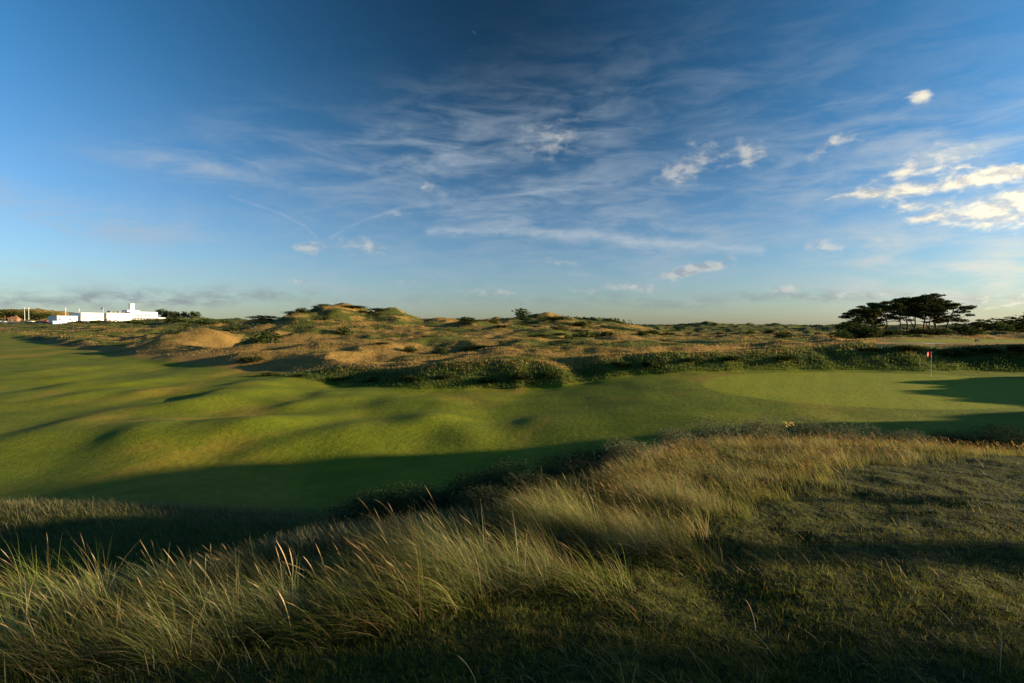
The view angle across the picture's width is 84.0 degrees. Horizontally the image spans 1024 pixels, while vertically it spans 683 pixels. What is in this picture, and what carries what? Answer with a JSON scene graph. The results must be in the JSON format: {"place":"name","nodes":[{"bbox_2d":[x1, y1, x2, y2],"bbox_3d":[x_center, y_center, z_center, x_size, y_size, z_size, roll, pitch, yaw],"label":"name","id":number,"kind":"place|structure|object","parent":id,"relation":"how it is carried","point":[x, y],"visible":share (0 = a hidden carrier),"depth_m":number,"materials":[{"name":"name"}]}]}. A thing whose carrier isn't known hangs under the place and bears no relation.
{"place":"outdoors","nodes":[
{"label":"outdoors","id":0,"kind":"place"},
{"bbox_2d":[0,303,1023,682],"bbox_3d":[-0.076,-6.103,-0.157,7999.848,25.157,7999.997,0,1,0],"label":"ground","id":1,"kind":"structure","parent":0,"point":[136,421],"depth_m":24.64,"materials":[{"name":"green plant"}]},
{"bbox_2d":[0,309,9,319],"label":"tree","id":2,"kind":"object","parent":1,"relation":"on","point":[1,314],"visible":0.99,"depth_m":439.48,"materials":[{"name":"green plant"}]},
{"bbox_2d":[8,316,20,320],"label":"brick house","id":3,"kind":"structure","parent":1,"relation":"on","point":[13,318],"depth_m":402.84,"materials":[{"name":"brick"}]},
{"bbox_2d":[11,309,23,317],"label":"tree","id":4,"kind":"object","parent":1,"relation":"on","point":[17,313],"visible":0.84,"depth_m":439.12,"materials":[{"name":"green plant"}]},
{"bbox_2d":[26,310,39,320],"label":"tree","id":5,"kind":"object","parent":1,"relation":"on","point":[33,315],"visible":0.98,"depth_m":437.99,"materials":[{"name":"green plant"}]},
{"bbox_2d":[31,311,50,320],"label":"tree","id":6,"kind":"object","parent":1,"relation":"on","point":[39,315],"visible":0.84,"depth_m":443.60,"materials":[{"name":"green plant"}]},
{"bbox_2d":[42,312,60,317],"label":"tree","id":7,"kind":"object","parent":1,"relation":"on","point":[51,314],"visible":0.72,"depth_m":438.86,"materials":[{"name":"green plant"}]},
{"bbox_2d":[48,303,162,323],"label":"clubhouse","id":8,"kind":"structure","parent":1,"relation":"on","point":[131,313],"depth_m":346.96,"materials":[{"name":"white paint"}]},
{"bbox_2d":[97,319,121,322],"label":"scrub bush","id":9,"kind":"object","parent":1,"relation":"on","point":[114,321],"visible":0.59,"depth_m":330.92,"materials":[{"name":"green plant"}]},
{"bbox_2d":[156,309,165,317],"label":"tree","id":10,"kind":"object","parent":1,"relation":"on","point":[161,311],"visible":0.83,"depth_m":407.47,"materials":[{"name":"green plant"}]},
{"bbox_2d":[161,316,183,322],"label":"scrub bush","id":11,"kind":"object","parent":1,"relation":"on","point":[170,319],"visible":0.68,"depth_m":298.05,"materials":[{"name":"green plant"}]},
{"bbox_2d":[174,319,195,323],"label":"scrub bush","id":12,"kind":"object","parent":1,"relation":"on","point":[187,320],"visible":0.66,"depth_m":297.12,"materials":[{"name":"green plant"}]},
{"bbox_2d":[190,311,201,317],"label":"tree","id":13,"kind":"object","parent":1,"relation":"on","point":[196,314],"visible":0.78,"depth_m":408.71,"materials":[{"name":"green plant"}]},
{"bbox_2d":[190,318,216,325],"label":"scrub bush","id":14,"kind":"object","parent":1,"relation":"on","point":[201,322],"visible":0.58,"depth_m":148.66,"materials":[{"name":"green plant"}]},
{"bbox_2d":[224,326,241,330],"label":"scrub bush","id":15,"kind":"object","parent":1,"relation":"on","point":[231,328],"visible":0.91,"depth_m":134.88,"materials":[{"name":"green plant"}]},
{"bbox_2d":[235,355,268,362],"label":"scrub bush","id":16,"kind":"object","parent":1,"relation":"on","point":[251,358],"visible":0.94,"depth_m":78.10,"materials":[{"name":"green plant"}]},
{"bbox_2d":[241,330,283,343],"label":"scrub bush","id":17,"kind":"object","parent":1,"relation":"on","point":[267,338],"visible":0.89,"depth_m":96.99,"materials":[{"name":"green plant"}]},
{"bbox_2d":[247,315,280,319],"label":"scrub bush","id":18,"kind":"object","parent":1,"relation":"on","point":[264,317],"visible":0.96,"depth_m":149.53,"materials":[{"name":"green plant"}]},
{"bbox_2d":[257,372,281,375],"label":"scrub bush","id":19,"kind":"object","parent":1,"relation":"on","point":[267,374],"visible":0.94,"depth_m":65.75,"materials":[{"name":"green plant"}]},
{"bbox_2d":[277,542,296,607],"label":"grass stalk","id":20,"kind":"object","parent":1,"relation":"on","point":[286,562],"depth_m":4.31,"materials":[{"name":"plant"}]},
{"bbox_2d":[280,310,301,314],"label":"scrub bush","id":21,"kind":"object","parent":1,"relation":"on","point":[290,312],"visible":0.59,"depth_m":149.36,"materials":[{"name":"green plant"}]},
{"bbox_2d":[288,373,311,377],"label":"scrub bush","id":22,"kind":"object","parent":1,"relation":"on","point":[298,374],"visible":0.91,"depth_m":62.02,"materials":[{"name":"green plant"}]},
{"bbox_2d":[294,307,309,312],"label":"scrub bush","id":23,"kind":"object","parent":1,"relation":"on","point":[305,310],"visible":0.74,"depth_m":150.88,"materials":[{"name":"green plant"}]},
{"bbox_2d":[326,376,350,380],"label":"scrub bush","id":24,"kind":"object","parent":1,"relation":"on","point":[340,378],"visible":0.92,"depth_m":59.90,"materials":[{"name":"green plant"}]},
{"bbox_2d":[334,325,356,334],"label":"scrub bush","id":25,"kind":"object","parent":1,"relation":"on","point":[345,331],"visible":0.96,"depth_m":116.98,"materials":[{"name":"green plant"}]},
{"bbox_2d":[342,305,367,307],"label":"scrub bush","id":26,"kind":"object","parent":1,"relation":"on","point":[355,306],"visible":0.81,"depth_m":159.16,"materials":[{"name":"green plant"}]},
{"bbox_2d":[316,485,414,530],"bbox_3d":[-2.513,3.202,10.384,2.315,1.049,2.811,0,1,-6],"label":"leafy shrub","id":27,"kind":"object","parent":1,"relation":"on","point":[351,510],"visible":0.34,"depth_m":10.33,"materials":[{"name":"green plant"}]},
{"bbox_2d":[364,377,378,381],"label":"scrub bush","id":28,"kind":"object","parent":1,"relation":"on","point":[369,379],"visible":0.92,"depth_m":57.73,"materials":[{"name":"green plant"}]},
{"bbox_2d":[367,308,386,310],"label":"scrub bush","id":29,"kind":"object","parent":1,"relation":"on","point":[379,309],"visible":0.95,"depth_m":157.65,"materials":[{"name":"green plant"}]},
{"bbox_2d":[343,480,462,525],"bbox_3d":[-1.749,3.087,10.393,2.522,1.098,2.175,-1,2,-22],"label":"leafy shrub","id":30,"kind":"object","parent":1,"relation":"on","point":[405,508],"visible":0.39,"depth_m":10.22,"materials":[{"name":"green plant"}]},
{"bbox_2d":[398,374,420,380],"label":"scrub bush","id":31,"kind":"object","parent":1,"relation":"on","point":[409,377],"visible":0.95,"depth_m":55.42,"materials":[{"name":"green plant"}]},
{"bbox_2d":[403,345,418,352],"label":"scrub bush","id":32,"kind":"object","parent":1,"relation":"on","point":[410,349],"visible":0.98,"depth_m":83.41,"materials":[{"name":"green plant"}]},
{"bbox_2d":[432,347,448,354],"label":"scrub bush","id":33,"kind":"object","parent":1,"relation":"on","point":[439,350],"visible":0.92,"depth_m":81.85,"materials":[{"name":"green plant"}]},
{"bbox_2d":[438,374,453,378],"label":"scrub bush","id":34,"kind":"object","parent":1,"relation":"on","point":[447,376],"visible":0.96,"depth_m":54.96,"materials":[{"name":"green plant"}]},
{"bbox_2d":[403,474,489,516],"bbox_3d":[-1.343,3.106,10.537,2.026,1.169,1.814,0,1,6],"label":"leafy shrub","id":35,"kind":"object","parent":1,"relation":"on","point":[442,500],"visible":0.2,"depth_m":10.53,"materials":[{"name":"green plant"}]},
{"bbox_2d":[457,317,477,323],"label":"scrub bush","id":36,"kind":"object","parent":1,"relation":"on","point":[468,320],"visible":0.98,"depth_m":139.30,"materials":[{"name":"green plant"}]},
{"bbox_2d":[436,467,504,515],"bbox_3d":[-0.784,3.076,10.960,2.083,1.253,1.979,1,2,37],"label":"leafy shrub","id":37,"kind":"object","parent":1,"relation":"on","point":[464,487],"visible":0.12,"depth_m":10.92,"materials":[{"name":"green plant"}]},
{"bbox_2d":[454,345,489,348],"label":"scrub bush","id":38,"kind":"object","parent":1,"relation":"on","point":[473,346],"visible":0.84,"depth_m":83.62,"materials":[{"name":"green plant"}]},
{"bbox_2d":[479,378,496,382],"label":"scrub bush","id":39,"kind":"object","parent":1,"relation":"on","point":[488,380],"visible":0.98,"depth_m":54.37,"materials":[{"name":"green plant"}]},
{"bbox_2d":[445,481,532,520],"bbox_3d":[-0.291,2.347,8.167,2.124,0.520,1.736,1,2,40],"label":"leafy shrub","id":40,"kind":"object","parent":1,"relation":"on","point":[473,497],"visible":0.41,"depth_m":8.20,"materials":[{"name":"green plant"}]},
{"bbox_2d":[445,460,544,498],"bbox_3d":[-0.266,3.025,11.594,2.526,1.147,2.061,1,2,22],"label":"leafy shrub","id":41,"kind":"object","parent":1,"relation":"on","point":[494,473],"visible":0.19,"depth_m":11.59,"materials":[{"name":"green plant"}]},
{"bbox_2d":[0,429,1023,682],"bbox_3d":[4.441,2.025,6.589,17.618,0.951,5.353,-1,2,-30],"label":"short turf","id":42,"kind":"structure","parent":1,"relation":"on","point":[602,630],"depth_m":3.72,"materials":[{"name":"green plant"}]},
{"bbox_2d":[0,432,1023,597],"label":"tall grass","id":43,"kind":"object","parent":1,"relation":"on","point":[305,539],"visible":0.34,"depth_m":10.12,"materials":[{"name":"green plant"}]},
{"bbox_2d":[1,303,1023,378],"bbox_3d":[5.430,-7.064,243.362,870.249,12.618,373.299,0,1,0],"label":"dune grass","id":44,"kind":"structure","parent":1,"relation":"on","point":[609,343],"depth_m":86.00,"materials":[{"name":"green plant"}]},
{"bbox_2d":[504,371,534,378],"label":"scrub bush","id":45,"kind":"object","parent":1,"relation":"on","point":[519,374],"visible":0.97,"depth_m":54.03,"materials":[{"name":"green plant"}]},
{"bbox_2d":[511,308,531,315],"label":"scrub bush","id":46,"kind":"object","parent":1,"relation":"on","point":[519,310],"visible":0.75,"depth_m":249.69,"materials":[{"name":"green plant"}]},
{"bbox_2d":[486,456,560,485],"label":"leafy shrub","id":47,"kind":"object","parent":1,"relation":"on","point":[540,475],"visible":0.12,"depth_m":12.30,"materials":[{"name":"green plant"}]},
{"bbox_2d":[485,469,579,502],"bbox_3d":[0.394,2.350,8.975,1.717,0.494,1.858,1,2,25],"label":"leafy shrub","id":48,"kind":"object","parent":1,"relation":"on","point":[537,482],"visible":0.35,"depth_m":9.05,"materials":[{"name":"green plant"}]},
{"bbox_2d":[540,371,561,377],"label":"scrub bush","id":49,"kind":"object","parent":1,"relation":"on","point":[549,373],"visible":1,"depth_m":54.27,"materials":[{"name":"green plant"}]},
{"bbox_2d":[526,453,578,485],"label":"leafy shrub","id":50,"kind":"object","parent":1,"relation":"on","point":[553,468],"visible":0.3,"depth_m":12.64,"materials":[{"name":"green plant"}]},
{"bbox_2d":[538,316,570,319],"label":"scrub bush","id":51,"kind":"object","parent":1,"relation":"on","point":[555,318],"visible":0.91,"depth_m":213.33,"materials":[{"name":"green plant"}]},
{"bbox_2d":[550,446,604,476],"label":"leafy shrub","id":52,"kind":"object","parent":1,"relation":"on","point":[588,459],"visible":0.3,"depth_m":13.80,"materials":[{"name":"green plant"}]},
{"bbox_2d":[566,321,592,326],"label":"scrub bush","id":53,"kind":"object","parent":1,"relation":"on","point":[581,323],"visible":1,"depth_m":199.43,"materials":[{"name":"green plant"}]},
{"bbox_2d":[564,329,597,337],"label":"scrub bush","id":54,"kind":"object","parent":1,"relation":"on","point":[579,334],"visible":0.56,"depth_m":106.38,"materials":[{"name":"green plant"}]},
{"bbox_2d":[554,454,615,483],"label":"leafy shrub","id":55,"kind":"object","parent":1,"relation":"on","point":[583,467],"visible":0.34,"depth_m":10.40,"materials":[{"name":"green plant"}]},
{"bbox_2d":[560,315,631,323],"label":"scrub","id":56,"kind":"object","parent":1,"relation":"on","point":[617,320],"visible":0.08,"depth_m":262.32,"materials":[{"name":"green plant"}]},
{"bbox_2d":[582,442,624,464],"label":"leafy shrub","id":57,"kind":"object","parent":1,"relation":"on","point":[601,451],"visible":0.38,"depth_m":15.32,"materials":[{"name":"green plant"}]},
{"bbox_2d":[597,330,619,336],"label":"scrub bush","id":58,"kind":"object","parent":1,"relation":"on","point":[607,334],"visible":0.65,"depth_m":109.67,"materials":[{"name":"green plant"}]},
{"bbox_2d":[611,361,631,366],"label":"scrub bush","id":59,"kind":"object","parent":1,"relation":"on","point":[623,363],"visible":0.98,"depth_m":55.85,"materials":[{"name":"green plant"}]},
{"bbox_2d":[592,435,677,468],"bbox_3d":[2.397,2.176,11.034,1.682,0.742,1.471,0,1,0],"label":"leafy shrub","id":60,"kind":"object","parent":1,"relation":"on","point":[629,449],"visible":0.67,"depth_m":11.01,"materials":[{"name":"green plant"}]},
{"bbox_2d":[271,343,1023,388],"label":"bushes","id":61,"kind":"object","parent":1,"relation":"on","point":[565,379],"visible":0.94,"depth_m":56.30,"materials":[{"name":"green plant"}]},
{"bbox_2d":[643,330,659,334],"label":"scrub bush","id":62,"kind":"object","parent":1,"relation":"on","point":[652,332],"visible":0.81,"depth_m":165.45,"materials":[{"name":"green plant"}]},
{"bbox_2d":[641,360,663,366],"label":"scrub bush","id":63,"kind":"object","parent":1,"relation":"on","point":[651,363],"visible":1,"depth_m":55.14,"materials":[{"name":"green plant"}]},
{"bbox_2d":[652,427,714,451],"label":"leafy shrub","id":64,"kind":"object","parent":1,"relation":"on","point":[673,436],"visible":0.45,"depth_m":12.35,"materials":[{"name":"green plant"}]},
{"bbox_2d":[681,357,704,361],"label":"scrub bush","id":65,"kind":"object","parent":1,"relation":"on","point":[693,359],"visible":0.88,"depth_m":55.61,"materials":[{"name":"green plant"}]},
{"bbox_2d":[682,415,763,445],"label":"leafy shrub","id":66,"kind":"object","parent":1,"relation":"on","point":[715,432],"visible":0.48,"depth_m":12.94,"materials":[{"name":"green plant"}]},
{"bbox_2d":[620,323,854,325],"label":"wood","id":67,"kind":"object","parent":1,"relation":"on","point":[763,324],"visible":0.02,"depth_m":626.51,"materials":[{"name":"green plant"}]},
{"bbox_2d":[723,356,754,359],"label":"scrub bush","id":68,"kind":"object","parent":1,"relation":"on","point":[735,358],"visible":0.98,"depth_m":55.84,"materials":[{"name":"green plant"}]},
{"bbox_2d":[741,329,759,333],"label":"scrub bush","id":69,"kind":"object","parent":1,"relation":"on","point":[749,330],"visible":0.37,"depth_m":187.83,"materials":[{"name":"green plant"}]},
{"bbox_2d":[724,412,791,445],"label":"leafy shrub","id":70,"kind":"object","parent":1,"relation":"on","point":[768,429],"visible":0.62,"depth_m":13.17,"materials":[{"name":"green plant"}]},
{"bbox_2d":[762,329,778,333],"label":"scrub bush","id":71,"kind":"object","parent":1,"relation":"on","point":[770,331],"visible":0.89,"depth_m":193.87,"materials":[{"name":"green plant"}]},
{"bbox_2d":[773,332,792,337],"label":"scrub bush","id":72,"kind":"object","parent":1,"relation":"on","point":[780,335],"visible":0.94,"depth_m":144.73,"materials":[{"name":"green plant"}]},
{"bbox_2d":[549,432,1023,556],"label":"fescue","id":73,"kind":"object","parent":1,"relation":"on","point":[978,452],"visible":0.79,"depth_m":8.63,"materials":[{"name":"beige plant"}]},
{"bbox_2d":[783,421,793,456],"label":"ragwort","id":74,"kind":"object","parent":1,"relation":"on","point":[786,426],"visible":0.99,"depth_m":10.24,"materials":[{"name":"yellow plant"}]},
{"bbox_2d":[776,355,804,359],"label":"scrub bush","id":75,"kind":"object","parent":1,"relation":"on","point":[788,357],"visible":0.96,"depth_m":56.09,"materials":[{"name":"green plant"}]},
{"bbox_2d":[768,416,856,444],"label":"leafy shrub","id":76,"kind":"object","parent":1,"relation":"on","point":[817,431],"visible":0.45,"depth_m":13.39,"materials":[{"name":"green plant"}]},
{"bbox_2d":[828,330,852,338],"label":"scrub bush","id":77,"kind":"object","parent":1,"relation":"on","point":[842,334],"visible":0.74,"depth_m":87.86,"materials":[{"name":"green plant"}]},
{"bbox_2d":[831,320,873,338],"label":"scrub bush","id":78,"kind":"object","parent":1,"relation":"on","point":[849,328],"visible":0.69,"depth_m":98.89,"materials":[{"name":"green plant"}]},
{"bbox_2d":[821,421,889,444],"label":"leafy shrub","id":79,"kind":"object","parent":1,"relation":"on","point":[855,434],"visible":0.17,"depth_m":13.22,"materials":[{"name":"green plant"}]},
{"bbox_2d":[833,309,882,328],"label":"pine tree","id":80,"kind":"object","parent":1,"relation":"on","point":[843,316],"visible":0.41,"depth_m":107.17,"materials":[{"name":"green plant"}]},
{"bbox_2d":[849,327,884,338],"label":"scrub bush","id":81,"kind":"object","parent":1,"relation":"on","point":[872,334],"visible":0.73,"depth_m":97.35,"materials":[{"name":"green plant"}]},
{"bbox_2d":[847,307,887,329],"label":"pine tree","id":82,"kind":"object","parent":1,"relation":"on","point":[867,312],"visible":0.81,"depth_m":103.62,"materials":[{"name":"green plant"}]},
{"bbox_2d":[856,302,892,319],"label":"pine tree","id":83,"kind":"object","parent":1,"relation":"on","point":[869,304],"visible":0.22,"depth_m":110.03,"materials":[{"name":"green plant"}]},
{"bbox_2d":[863,301,906,329],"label":"pine tree","id":84,"kind":"object","parent":1,"relation":"on","point":[884,306],"visible":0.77,"depth_m":105.54,"materials":[{"name":"green plant"}]},
{"bbox_2d":[877,329,912,335],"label":"scrub bush","id":85,"kind":"object","parent":1,"relation":"on","point":[889,332],"visible":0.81,"depth_m":99.03,"materials":[{"name":"green plant"}]},
{"bbox_2d":[880,300,919,330],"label":"pine tree","id":86,"kind":"object","parent":1,"relation":"on","point":[889,318],"visible":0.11,"depth_m":114.00,"materials":[{"name":"green plant"}]},
{"bbox_2d":[860,428,941,448],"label":"leafy shrub","id":87,"kind":"object","parent":1,"relation":"on","point":[899,436],"visible":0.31,"depth_m":12.95,"materials":[{"name":"green plant"}]},
{"bbox_2d":[893,297,930,330],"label":"pine tree","id":88,"kind":"object","parent":1,"relation":"on","point":[904,301],"visible":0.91,"depth_m":107.57,"materials":[{"name":"green plant"}]},
{"bbox_2d":[894,345,930,349],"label":"scrub bush","id":89,"kind":"object","parent":1,"relation":"on","point":[907,347],"visible":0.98,"depth_m":56.90,"materials":[{"name":"green plant"}]},
{"bbox_2d":[898,299,932,328],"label":"pine tree","id":90,"kind":"object","parent":1,"relation":"on","point":[914,326],"visible":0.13,"depth_m":111.97,"materials":[{"name":"green plant"}]},
{"bbox_2d":[897,328,937,334],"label":"scrub bush","id":91,"kind":"object","parent":1,"relation":"on","point":[917,331],"visible":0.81,"depth_m":101.57,"materials":[{"name":"green plant"}]},
{"bbox_2d":[903,302,947,328],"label":"pine tree","id":92,"kind":"object","parent":1,"relation":"on","point":[923,321],"visible":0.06,"depth_m":115.08,"materials":[{"name":"green plant"}]},
{"bbox_2d":[903,293,950,328],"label":"pine tree","id":93,"kind":"object","parent":1,"relation":"on","point":[925,298],"visible":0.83,"depth_m":107.31,"materials":[{"name":"green plant"}]},
{"bbox_2d":[915,328,954,334],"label":"scrub bush","id":94,"kind":"object","parent":1,"relation":"on","point":[943,331],"visible":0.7,"depth_m":101.64,"materials":[{"name":"green plant"}]},
{"bbox_2d":[914,293,958,328],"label":"pine tree","id":95,"kind":"object","parent":1,"relation":"on","point":[940,299],"visible":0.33,"depth_m":109.71,"materials":[{"name":"green plant"}]},
{"bbox_2d":[919,302,985,328],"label":"pine tree","id":96,"kind":"object","parent":1,"relation":"on","point":[963,309],"visible":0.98,"depth_m":106.46,"materials":[{"name":"green plant"}]},
{"bbox_2d":[910,428,1010,454],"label":"leafy shrub","id":97,"kind":"object","parent":1,"relation":"on","point":[946,435],"visible":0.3,"depth_m":13.05,"materials":[{"name":"green plant"}]},
{"bbox_2d":[946,325,986,331],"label":"scrub bush","id":98,"kind":"object","parent":1,"relation":"on","point":[960,329],"visible":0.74,"depth_m":104.36,"materials":[{"name":"green plant"}]},
{"bbox_2d":[958,329,987,335],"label":"scrub bush","id":99,"kind":"object","parent":1,"relation":"on","point":[974,332],"visible":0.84,"depth_m":99.55,"materials":[{"name":"green plant"}]},
{"bbox_2d":[944,420,1023,454],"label":"leafy shrub","id":100,"kind":"object","parent":1,"relation":"on","point":[997,437],"visible":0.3,"depth_m":12.88,"materials":[{"name":"green plant"}]},
{"bbox_2d":[965,347,1002,352],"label":"scrub bush","id":101,"kind":"object","parent":1,"relation":"on","point":[985,349],"visible":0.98,"depth_m":56.32,"materials":[{"name":"green plant"}]},
{"bbox_2d":[954,318,1018,331],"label":"scrub bush","id":102,"kind":"object","parent":1,"relation":"on","point":[996,326],"visible":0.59,"depth_m":110.83,"materials":[{"name":"green plant"}]},
{"bbox_2d":[982,315,1023,332],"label":"scrub bush","id":103,"kind":"object","parent":1,"relation":"on","point":[1016,325],"visible":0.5,"depth_m":114.72,"materials":[{"name":"green plant"}]},
{"bbox_2d":[1006,344,1023,350],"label":"scrub bush","id":104,"kind":"object","parent":1,"relation":"on","point":[1017,347],"visible":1,"depth_m":55.78,"materials":[{"name":"green plant"}]},
{"bbox_2d":[0,0,1023,324],"label":"sky","id":105,"kind":"structure","parent":0,"point":[669,162],"materials":[{"name":"blue"}]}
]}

